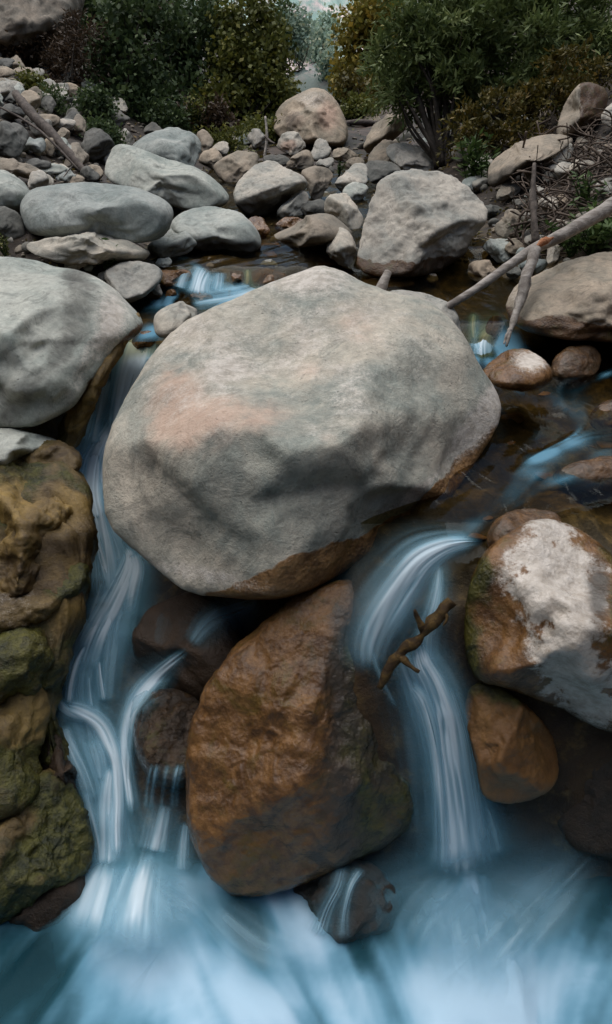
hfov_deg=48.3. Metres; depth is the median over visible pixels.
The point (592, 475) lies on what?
wet rock
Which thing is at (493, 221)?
stone
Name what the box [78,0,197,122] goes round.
tree
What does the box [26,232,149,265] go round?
rock
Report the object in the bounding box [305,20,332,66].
shrub
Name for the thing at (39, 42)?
shrub
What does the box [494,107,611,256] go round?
brushwood
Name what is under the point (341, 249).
rock
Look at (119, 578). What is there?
waterfall
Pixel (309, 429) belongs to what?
boulder
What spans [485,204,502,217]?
rock
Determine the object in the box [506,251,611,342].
boulder
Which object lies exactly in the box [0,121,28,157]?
rock
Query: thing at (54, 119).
rock
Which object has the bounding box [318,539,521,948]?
waterfall
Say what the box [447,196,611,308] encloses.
log
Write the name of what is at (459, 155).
rock
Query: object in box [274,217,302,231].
rock
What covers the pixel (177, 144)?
rock
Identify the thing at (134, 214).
rock
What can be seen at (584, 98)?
rock
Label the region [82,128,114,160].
rock
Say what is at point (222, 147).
rock
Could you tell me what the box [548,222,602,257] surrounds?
weed
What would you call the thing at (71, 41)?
shrub
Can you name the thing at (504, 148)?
rock
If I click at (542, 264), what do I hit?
rock
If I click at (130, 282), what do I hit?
rock
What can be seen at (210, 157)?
rock
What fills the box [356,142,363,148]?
stone
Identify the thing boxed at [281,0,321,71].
tree
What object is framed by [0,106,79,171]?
dead branch
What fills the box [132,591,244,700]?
wet rock
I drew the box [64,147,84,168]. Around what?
rock
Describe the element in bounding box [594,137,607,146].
stone
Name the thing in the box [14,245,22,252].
stone
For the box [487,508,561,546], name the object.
wet rock
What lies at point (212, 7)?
tree
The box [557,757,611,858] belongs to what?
wet rock
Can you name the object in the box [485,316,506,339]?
rock
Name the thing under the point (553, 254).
rock
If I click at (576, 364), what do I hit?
wet rock
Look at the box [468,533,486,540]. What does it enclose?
cobble
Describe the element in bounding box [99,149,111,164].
rock
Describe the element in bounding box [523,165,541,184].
rock
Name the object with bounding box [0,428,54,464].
rock
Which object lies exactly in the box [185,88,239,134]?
shrub
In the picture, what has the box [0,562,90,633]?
mossy rock
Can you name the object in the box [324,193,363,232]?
rock
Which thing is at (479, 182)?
rock
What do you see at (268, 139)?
bare stick
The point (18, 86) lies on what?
rock
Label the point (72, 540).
mossy rock
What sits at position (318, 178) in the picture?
rock
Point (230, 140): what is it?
shrub
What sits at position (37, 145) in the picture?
rock
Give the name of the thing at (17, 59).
rock
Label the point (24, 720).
mossy rock
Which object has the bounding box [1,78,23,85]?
rock
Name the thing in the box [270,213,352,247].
rock
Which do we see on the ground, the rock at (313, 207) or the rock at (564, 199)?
the rock at (564, 199)
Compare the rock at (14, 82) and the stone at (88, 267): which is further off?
the rock at (14, 82)
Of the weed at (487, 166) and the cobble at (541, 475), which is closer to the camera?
the cobble at (541, 475)
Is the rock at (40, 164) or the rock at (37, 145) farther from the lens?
the rock at (37, 145)
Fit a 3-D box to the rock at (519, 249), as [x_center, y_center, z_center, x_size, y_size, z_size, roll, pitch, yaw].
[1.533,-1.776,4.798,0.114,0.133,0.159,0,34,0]
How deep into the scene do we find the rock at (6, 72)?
8.25 m
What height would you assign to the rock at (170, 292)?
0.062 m
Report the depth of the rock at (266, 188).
5.93 m
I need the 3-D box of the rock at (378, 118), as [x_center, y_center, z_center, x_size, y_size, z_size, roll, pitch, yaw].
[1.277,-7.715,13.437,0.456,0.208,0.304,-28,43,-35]
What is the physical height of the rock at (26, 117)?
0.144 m
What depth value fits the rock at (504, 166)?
5.67 m
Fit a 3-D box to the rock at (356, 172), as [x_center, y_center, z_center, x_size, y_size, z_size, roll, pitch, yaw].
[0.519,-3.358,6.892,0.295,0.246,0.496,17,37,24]
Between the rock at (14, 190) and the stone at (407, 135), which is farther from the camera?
the stone at (407, 135)
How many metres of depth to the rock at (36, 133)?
6.80 m
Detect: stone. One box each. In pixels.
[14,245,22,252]
[21,242,29,252]
[84,264,92,270]
[98,271,105,281]
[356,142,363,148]
[400,132,411,141]
[479,184,487,192]
[488,218,498,225]
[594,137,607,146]
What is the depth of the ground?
2.64 m
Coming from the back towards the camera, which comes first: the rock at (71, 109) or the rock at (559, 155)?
the rock at (71, 109)
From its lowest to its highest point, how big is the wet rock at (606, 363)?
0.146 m
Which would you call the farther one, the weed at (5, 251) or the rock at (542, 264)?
the rock at (542, 264)
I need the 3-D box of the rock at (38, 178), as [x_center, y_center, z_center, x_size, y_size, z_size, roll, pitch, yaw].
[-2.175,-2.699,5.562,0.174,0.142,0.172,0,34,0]
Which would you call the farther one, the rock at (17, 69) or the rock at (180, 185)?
the rock at (17, 69)
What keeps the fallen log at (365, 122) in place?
on the ground
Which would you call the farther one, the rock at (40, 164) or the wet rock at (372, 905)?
the rock at (40, 164)
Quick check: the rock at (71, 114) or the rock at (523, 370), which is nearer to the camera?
the rock at (523, 370)
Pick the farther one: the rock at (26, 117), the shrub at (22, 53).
the shrub at (22, 53)
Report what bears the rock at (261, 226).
in the stream
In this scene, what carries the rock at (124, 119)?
on the ground
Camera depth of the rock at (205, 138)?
8.54 m
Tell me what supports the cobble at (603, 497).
on the ground
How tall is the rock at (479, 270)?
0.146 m
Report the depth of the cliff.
9.08 m
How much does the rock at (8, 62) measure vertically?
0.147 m
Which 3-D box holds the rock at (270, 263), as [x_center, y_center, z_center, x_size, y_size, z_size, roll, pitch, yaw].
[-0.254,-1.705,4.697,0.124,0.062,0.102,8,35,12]
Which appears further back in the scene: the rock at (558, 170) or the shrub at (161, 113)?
the shrub at (161, 113)
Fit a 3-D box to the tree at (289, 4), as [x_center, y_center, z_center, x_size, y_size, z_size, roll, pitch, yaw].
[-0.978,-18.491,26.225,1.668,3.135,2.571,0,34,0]
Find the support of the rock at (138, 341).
on the ground
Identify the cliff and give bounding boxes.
[0,0,84,50]
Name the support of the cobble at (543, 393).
on the ground
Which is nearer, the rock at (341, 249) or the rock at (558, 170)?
the rock at (341, 249)
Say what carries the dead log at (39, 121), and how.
on the ground
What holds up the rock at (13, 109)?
on the ground
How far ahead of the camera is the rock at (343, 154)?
8.71 m
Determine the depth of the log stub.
3.76 m
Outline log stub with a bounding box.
[376,270,391,289]
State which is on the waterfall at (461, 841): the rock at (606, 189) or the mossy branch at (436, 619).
the mossy branch at (436, 619)
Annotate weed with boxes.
[0,233,9,256]
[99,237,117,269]
[179,91,210,131]
[337,160,346,176]
[452,127,500,177]
[477,151,495,185]
[506,220,539,237]
[539,196,611,254]
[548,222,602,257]
[568,170,608,208]
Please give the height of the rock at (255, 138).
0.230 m
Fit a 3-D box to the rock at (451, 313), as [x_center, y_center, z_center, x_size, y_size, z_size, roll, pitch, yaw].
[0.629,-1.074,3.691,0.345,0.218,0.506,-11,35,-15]
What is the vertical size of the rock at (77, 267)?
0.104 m
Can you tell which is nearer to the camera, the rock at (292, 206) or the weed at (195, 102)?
the rock at (292, 206)
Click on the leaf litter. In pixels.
(491, 190)
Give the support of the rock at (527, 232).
on the rock at (510, 248)
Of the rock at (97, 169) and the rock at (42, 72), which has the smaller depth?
the rock at (97, 169)
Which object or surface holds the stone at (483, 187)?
on the ground
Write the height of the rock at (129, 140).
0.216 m
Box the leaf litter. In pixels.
[0,58,611,271]
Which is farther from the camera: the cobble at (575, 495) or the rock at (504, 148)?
the rock at (504, 148)
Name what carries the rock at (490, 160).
on the ground
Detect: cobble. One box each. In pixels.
[261,243,278,250]
[263,250,276,256]
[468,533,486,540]
[483,516,493,520]
[501,412,523,423]
[534,472,552,479]
[538,391,550,395]
[568,488,581,501]
[597,441,611,448]
[597,491,611,504]
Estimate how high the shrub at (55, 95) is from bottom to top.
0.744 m
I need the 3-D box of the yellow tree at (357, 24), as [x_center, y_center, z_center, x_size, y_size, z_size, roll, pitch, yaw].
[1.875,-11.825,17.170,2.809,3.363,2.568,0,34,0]
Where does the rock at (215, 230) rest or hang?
on the ground
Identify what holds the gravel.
on the ground
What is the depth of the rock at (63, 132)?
6.97 m
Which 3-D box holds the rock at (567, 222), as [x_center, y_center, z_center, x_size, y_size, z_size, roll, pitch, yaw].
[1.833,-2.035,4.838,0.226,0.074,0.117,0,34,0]
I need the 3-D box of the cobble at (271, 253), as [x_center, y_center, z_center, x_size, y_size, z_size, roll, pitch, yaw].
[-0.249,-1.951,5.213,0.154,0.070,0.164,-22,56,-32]
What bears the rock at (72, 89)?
on the ground
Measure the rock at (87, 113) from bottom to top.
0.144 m
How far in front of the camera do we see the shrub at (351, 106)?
13.36 m
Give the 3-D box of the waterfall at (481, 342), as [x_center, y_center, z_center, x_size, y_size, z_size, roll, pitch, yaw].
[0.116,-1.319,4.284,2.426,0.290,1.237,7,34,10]
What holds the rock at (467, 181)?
on the ground
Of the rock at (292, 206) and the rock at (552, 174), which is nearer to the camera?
the rock at (552, 174)
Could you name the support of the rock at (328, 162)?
on the ground
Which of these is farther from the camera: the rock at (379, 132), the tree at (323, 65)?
the tree at (323, 65)
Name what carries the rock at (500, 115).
on the ground
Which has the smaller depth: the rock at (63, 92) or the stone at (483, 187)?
the stone at (483, 187)
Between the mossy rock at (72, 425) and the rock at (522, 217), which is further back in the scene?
the rock at (522, 217)
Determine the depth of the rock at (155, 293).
4.36 m
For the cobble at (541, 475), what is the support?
on the ground
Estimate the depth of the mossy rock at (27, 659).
2.52 m
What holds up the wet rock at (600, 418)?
on the ground
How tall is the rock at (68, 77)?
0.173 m
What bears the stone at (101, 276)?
on the ground
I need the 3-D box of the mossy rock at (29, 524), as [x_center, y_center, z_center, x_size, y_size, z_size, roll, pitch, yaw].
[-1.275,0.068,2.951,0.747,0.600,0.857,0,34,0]
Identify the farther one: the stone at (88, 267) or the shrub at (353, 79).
the shrub at (353, 79)
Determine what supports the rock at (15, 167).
on the ground
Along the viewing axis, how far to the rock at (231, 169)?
7.38 m
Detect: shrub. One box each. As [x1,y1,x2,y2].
[0,30,45,67]
[12,62,49,92]
[25,26,78,77]
[37,79,74,115]
[39,6,118,89]
[67,74,122,124]
[72,14,92,60]
[74,108,126,145]
[79,0,109,53]
[133,90,198,133]
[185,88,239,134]
[192,121,258,154]
[234,112,281,144]
[280,66,305,95]
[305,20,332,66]
[314,2,343,39]
[325,78,341,102]
[330,60,388,107]
[339,83,380,119]
[435,32,611,167]
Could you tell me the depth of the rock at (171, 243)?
4.78 m
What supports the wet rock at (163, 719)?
on the ground
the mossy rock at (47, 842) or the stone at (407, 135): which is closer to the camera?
the mossy rock at (47, 842)
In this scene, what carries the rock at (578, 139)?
on the ground
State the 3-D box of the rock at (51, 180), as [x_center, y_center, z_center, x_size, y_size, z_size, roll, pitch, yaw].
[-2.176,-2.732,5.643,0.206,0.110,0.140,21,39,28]
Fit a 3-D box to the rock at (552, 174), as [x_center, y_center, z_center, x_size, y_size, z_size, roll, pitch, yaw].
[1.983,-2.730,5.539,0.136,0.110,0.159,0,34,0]
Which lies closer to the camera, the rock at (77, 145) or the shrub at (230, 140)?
the rock at (77, 145)
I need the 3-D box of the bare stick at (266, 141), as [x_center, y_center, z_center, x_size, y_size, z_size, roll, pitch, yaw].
[-0.499,-4.682,8.534,0.060,0.448,0.312,2,34,3]
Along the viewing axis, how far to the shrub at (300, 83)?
18.59 m
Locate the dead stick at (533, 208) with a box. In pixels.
[529,162,539,243]
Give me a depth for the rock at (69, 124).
7.30 m
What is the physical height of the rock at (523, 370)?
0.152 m
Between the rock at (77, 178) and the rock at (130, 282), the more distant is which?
the rock at (77, 178)
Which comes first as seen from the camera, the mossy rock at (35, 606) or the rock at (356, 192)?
the mossy rock at (35, 606)
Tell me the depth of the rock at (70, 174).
6.02 m
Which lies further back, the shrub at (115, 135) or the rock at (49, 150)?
the shrub at (115, 135)
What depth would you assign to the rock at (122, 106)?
8.83 m
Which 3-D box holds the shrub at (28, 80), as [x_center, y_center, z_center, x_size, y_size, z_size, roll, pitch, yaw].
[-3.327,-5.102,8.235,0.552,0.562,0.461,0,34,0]
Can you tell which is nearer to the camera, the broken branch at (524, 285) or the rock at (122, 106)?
the broken branch at (524, 285)
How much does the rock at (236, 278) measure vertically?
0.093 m
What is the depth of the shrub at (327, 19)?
52.27 m
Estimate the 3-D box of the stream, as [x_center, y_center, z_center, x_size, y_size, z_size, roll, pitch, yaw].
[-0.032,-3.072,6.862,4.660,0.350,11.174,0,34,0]
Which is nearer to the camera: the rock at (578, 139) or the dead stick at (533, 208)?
the dead stick at (533, 208)
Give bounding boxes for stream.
[141,137,579,538]
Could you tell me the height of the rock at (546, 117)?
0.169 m
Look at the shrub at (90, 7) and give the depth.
10.89 m
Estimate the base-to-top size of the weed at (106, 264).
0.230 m
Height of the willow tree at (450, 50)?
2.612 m
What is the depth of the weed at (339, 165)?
7.77 m
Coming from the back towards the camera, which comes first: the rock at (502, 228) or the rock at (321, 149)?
the rock at (321, 149)
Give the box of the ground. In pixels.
[0,0,611,935]
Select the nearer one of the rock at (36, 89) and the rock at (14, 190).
the rock at (14, 190)
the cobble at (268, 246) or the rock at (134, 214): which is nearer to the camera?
the rock at (134, 214)
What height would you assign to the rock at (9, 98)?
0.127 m
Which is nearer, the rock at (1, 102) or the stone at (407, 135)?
the rock at (1, 102)
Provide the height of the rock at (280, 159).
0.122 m
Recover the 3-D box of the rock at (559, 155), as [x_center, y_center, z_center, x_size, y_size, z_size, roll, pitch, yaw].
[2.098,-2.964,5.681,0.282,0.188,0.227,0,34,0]
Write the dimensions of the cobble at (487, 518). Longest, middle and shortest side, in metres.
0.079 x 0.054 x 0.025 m
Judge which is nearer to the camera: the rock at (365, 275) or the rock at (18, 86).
the rock at (365, 275)
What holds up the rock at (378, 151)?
in the stream
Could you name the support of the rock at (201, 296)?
on the ground
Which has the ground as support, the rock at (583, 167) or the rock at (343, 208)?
the rock at (583, 167)
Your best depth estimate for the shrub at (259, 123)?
9.96 m
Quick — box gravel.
[0,68,611,268]
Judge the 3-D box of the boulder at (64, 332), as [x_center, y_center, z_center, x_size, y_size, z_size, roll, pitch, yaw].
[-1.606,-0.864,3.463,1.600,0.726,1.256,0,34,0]
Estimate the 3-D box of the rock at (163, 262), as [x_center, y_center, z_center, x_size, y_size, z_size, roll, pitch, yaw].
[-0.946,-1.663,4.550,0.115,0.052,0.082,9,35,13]
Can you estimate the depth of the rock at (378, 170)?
7.19 m
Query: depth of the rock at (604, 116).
5.93 m
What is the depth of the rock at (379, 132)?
9.05 m
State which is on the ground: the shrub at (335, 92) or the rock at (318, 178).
the shrub at (335, 92)
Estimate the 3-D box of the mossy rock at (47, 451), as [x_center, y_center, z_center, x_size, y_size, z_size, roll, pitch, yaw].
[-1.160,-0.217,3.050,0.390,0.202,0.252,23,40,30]
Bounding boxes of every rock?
[0,58,14,68]
[0,66,14,77]
[0,80,14,100]
[0,94,3,108]
[0,103,25,119]
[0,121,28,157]
[0,157,39,178]
[0,170,29,212]
[0,206,24,239]
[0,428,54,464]
[0,457,94,597]
[0,461,98,769]
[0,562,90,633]
[0,626,54,704]
[0,686,51,820]
[0,768,94,923]
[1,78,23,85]
[5,91,15,103]
[9,874,88,931]
[10,55,24,69]
[14,67,33,75]
[14,82,24,93]
[17,90,40,109]
[20,182,172,242]
[21,440,82,471]
[22,115,32,126]
[23,137,45,152]
[26,158,50,169]
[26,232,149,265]
[28,170,48,188]
[29,86,42,100]
[30,119,51,139]
[33,68,44,77]
[39,114,59,125]
[41,95,56,113]
[42,717,78,793]
[43,163,66,174]
[44,78,56,88]
[44,138,54,156]
[47,174,53,185]
[49,87,68,103]
[52,118,75,130]
[54,168,75,181]
[55,137,70,157]
[56,83,68,90]
[57,127,69,138]
[57,312,141,447]
[58,69,85,81]
[62,110,77,131]
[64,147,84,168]
[64,264,86,269]
[66,107,79,115]
[68,82,79,96]
[69,174,84,182]
[70,142,88,164]
[71,114,87,136]
[77,109,101,118]
[79,166,99,181]
[81,78,97,88]
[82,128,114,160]
[88,164,103,179]
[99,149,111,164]
[104,144,228,209]
[104,261,162,303]
[109,109,129,127]
[113,98,127,112]
[121,128,134,145]
[132,127,200,166]
[132,330,158,348]
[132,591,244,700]
[133,688,199,787]
[144,122,161,133]
[145,284,161,299]
[147,228,196,259]
[153,301,196,337]
[155,257,171,267]
[160,269,191,286]
[165,289,176,296]
[170,206,260,255]
[190,292,212,301]
[197,129,213,151]
[199,148,222,169]
[212,141,228,155]
[213,150,257,185]
[229,271,243,286]
[233,160,307,216]
[238,132,249,144]
[247,128,264,147]
[248,216,269,238]
[250,267,286,286]
[260,259,277,268]
[263,154,289,164]
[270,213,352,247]
[273,88,347,147]
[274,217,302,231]
[276,131,305,155]
[277,190,308,217]
[286,150,313,170]
[293,860,401,943]
[301,166,332,199]
[302,199,324,215]
[311,138,330,160]
[315,157,333,167]
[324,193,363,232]
[326,227,356,269]
[332,147,357,161]
[335,163,367,192]
[342,182,367,202]
[345,157,364,167]
[356,169,487,278]
[362,272,377,278]
[362,278,414,289]
[363,114,380,126]
[363,114,406,153]
[366,160,400,183]
[368,139,394,161]
[386,143,433,170]
[390,290,461,331]
[425,273,438,282]
[449,145,472,165]
[462,176,478,192]
[465,682,558,803]
[468,260,495,281]
[472,174,487,189]
[475,153,492,173]
[483,238,514,262]
[483,348,552,391]
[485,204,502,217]
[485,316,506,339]
[487,134,572,186]
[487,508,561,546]
[488,139,510,154]
[494,113,510,120]
[494,209,521,238]
[496,181,520,201]
[505,238,527,254]
[506,267,521,278]
[512,199,526,207]
[516,247,523,269]
[520,229,530,239]
[520,259,547,273]
[521,212,530,221]
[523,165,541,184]
[524,234,545,245]
[529,185,543,198]
[538,196,561,211]
[539,108,550,125]
[541,167,556,182]
[542,143,572,167]
[546,245,559,263]
[549,219,574,229]
[551,345,601,382]
[553,456,611,491]
[554,162,573,179]
[556,82,607,139]
[557,194,567,201]
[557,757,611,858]
[569,159,593,174]
[574,136,587,147]
[589,399,611,432]
[593,178,611,199]
[598,348,611,374]
[601,103,611,126]
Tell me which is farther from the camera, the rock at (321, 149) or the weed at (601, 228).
the rock at (321, 149)
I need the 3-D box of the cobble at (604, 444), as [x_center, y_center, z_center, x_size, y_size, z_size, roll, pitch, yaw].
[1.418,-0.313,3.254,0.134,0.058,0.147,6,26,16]
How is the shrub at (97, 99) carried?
on the ground
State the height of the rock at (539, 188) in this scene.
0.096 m
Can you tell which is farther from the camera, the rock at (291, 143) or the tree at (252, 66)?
the tree at (252, 66)
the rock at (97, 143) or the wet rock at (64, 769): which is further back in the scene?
the rock at (97, 143)
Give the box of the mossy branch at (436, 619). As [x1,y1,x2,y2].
[377,597,455,689]
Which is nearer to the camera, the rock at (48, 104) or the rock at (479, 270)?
the rock at (479, 270)
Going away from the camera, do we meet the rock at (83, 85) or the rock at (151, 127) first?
the rock at (151, 127)
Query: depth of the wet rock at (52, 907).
2.35 m
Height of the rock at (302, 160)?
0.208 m
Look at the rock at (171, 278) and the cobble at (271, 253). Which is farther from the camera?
the cobble at (271, 253)
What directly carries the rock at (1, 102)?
on the ground
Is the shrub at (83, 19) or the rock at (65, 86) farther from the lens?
the shrub at (83, 19)
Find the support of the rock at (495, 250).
on the ground
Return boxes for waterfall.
[58,339,186,928]
[178,269,489,357]
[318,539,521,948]
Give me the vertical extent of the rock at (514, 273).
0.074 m
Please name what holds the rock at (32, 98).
on the ground
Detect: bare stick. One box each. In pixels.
[263,116,267,156]
[264,135,275,143]
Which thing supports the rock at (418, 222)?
on the ground
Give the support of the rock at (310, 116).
on the ground
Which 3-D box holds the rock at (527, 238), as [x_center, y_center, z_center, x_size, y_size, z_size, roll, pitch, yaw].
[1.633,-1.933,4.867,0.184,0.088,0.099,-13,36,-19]
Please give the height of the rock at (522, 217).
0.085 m
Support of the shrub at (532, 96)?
on the ground
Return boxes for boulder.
[0,257,142,428]
[102,266,500,599]
[185,579,415,896]
[464,519,611,732]
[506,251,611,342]
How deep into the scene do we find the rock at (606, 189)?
4.86 m
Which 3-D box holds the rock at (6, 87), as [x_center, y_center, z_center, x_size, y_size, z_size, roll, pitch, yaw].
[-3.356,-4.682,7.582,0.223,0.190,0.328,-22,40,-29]
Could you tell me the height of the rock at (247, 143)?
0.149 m
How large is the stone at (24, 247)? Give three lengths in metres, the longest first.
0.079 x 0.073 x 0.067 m
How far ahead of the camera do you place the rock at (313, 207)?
5.94 m
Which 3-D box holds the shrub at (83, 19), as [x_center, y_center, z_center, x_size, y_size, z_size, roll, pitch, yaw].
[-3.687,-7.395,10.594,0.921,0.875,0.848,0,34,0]
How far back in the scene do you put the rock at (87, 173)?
6.20 m
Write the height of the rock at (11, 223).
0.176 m
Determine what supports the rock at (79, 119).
on the ground
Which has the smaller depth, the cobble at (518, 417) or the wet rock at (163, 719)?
the wet rock at (163, 719)
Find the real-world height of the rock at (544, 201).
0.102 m
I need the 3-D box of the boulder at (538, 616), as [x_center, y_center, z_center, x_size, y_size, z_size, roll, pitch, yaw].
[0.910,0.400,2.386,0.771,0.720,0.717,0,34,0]
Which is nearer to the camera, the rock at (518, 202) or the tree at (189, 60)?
the rock at (518, 202)
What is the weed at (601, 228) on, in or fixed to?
on the ground
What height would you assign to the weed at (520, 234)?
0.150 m
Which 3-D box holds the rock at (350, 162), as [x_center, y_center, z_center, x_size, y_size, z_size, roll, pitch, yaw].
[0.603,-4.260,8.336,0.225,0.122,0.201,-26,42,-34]
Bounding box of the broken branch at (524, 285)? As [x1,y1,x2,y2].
[503,245,541,346]
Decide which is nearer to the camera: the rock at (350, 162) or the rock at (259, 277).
the rock at (259, 277)
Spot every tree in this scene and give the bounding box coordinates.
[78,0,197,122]
[148,0,228,104]
[191,0,299,124]
[192,0,229,38]
[266,0,301,59]
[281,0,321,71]
[312,43,341,81]
[325,0,403,103]
[354,0,611,168]
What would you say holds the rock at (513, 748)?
on the ground
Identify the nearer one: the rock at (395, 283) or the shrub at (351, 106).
the rock at (395, 283)
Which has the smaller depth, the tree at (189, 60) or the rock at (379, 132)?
the rock at (379, 132)
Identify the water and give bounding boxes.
[0,845,611,1023]
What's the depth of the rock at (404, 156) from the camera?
7.86 m
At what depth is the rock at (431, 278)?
4.86 m
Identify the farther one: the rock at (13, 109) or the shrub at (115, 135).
the shrub at (115, 135)
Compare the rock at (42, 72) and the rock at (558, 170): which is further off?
the rock at (42, 72)
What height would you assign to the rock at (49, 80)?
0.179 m
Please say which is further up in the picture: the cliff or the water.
the cliff
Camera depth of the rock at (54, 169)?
6.03 m
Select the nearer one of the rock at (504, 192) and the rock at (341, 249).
the rock at (341, 249)
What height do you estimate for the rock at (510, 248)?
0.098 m
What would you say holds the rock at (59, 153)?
on the ground
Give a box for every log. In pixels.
[12,90,83,170]
[346,119,377,125]
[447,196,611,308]
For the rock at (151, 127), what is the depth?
8.66 m
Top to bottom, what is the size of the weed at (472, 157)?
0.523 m
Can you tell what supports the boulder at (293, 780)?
on the ground
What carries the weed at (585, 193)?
on the ground
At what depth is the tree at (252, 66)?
11.42 m
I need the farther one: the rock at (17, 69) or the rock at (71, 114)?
the rock at (17, 69)

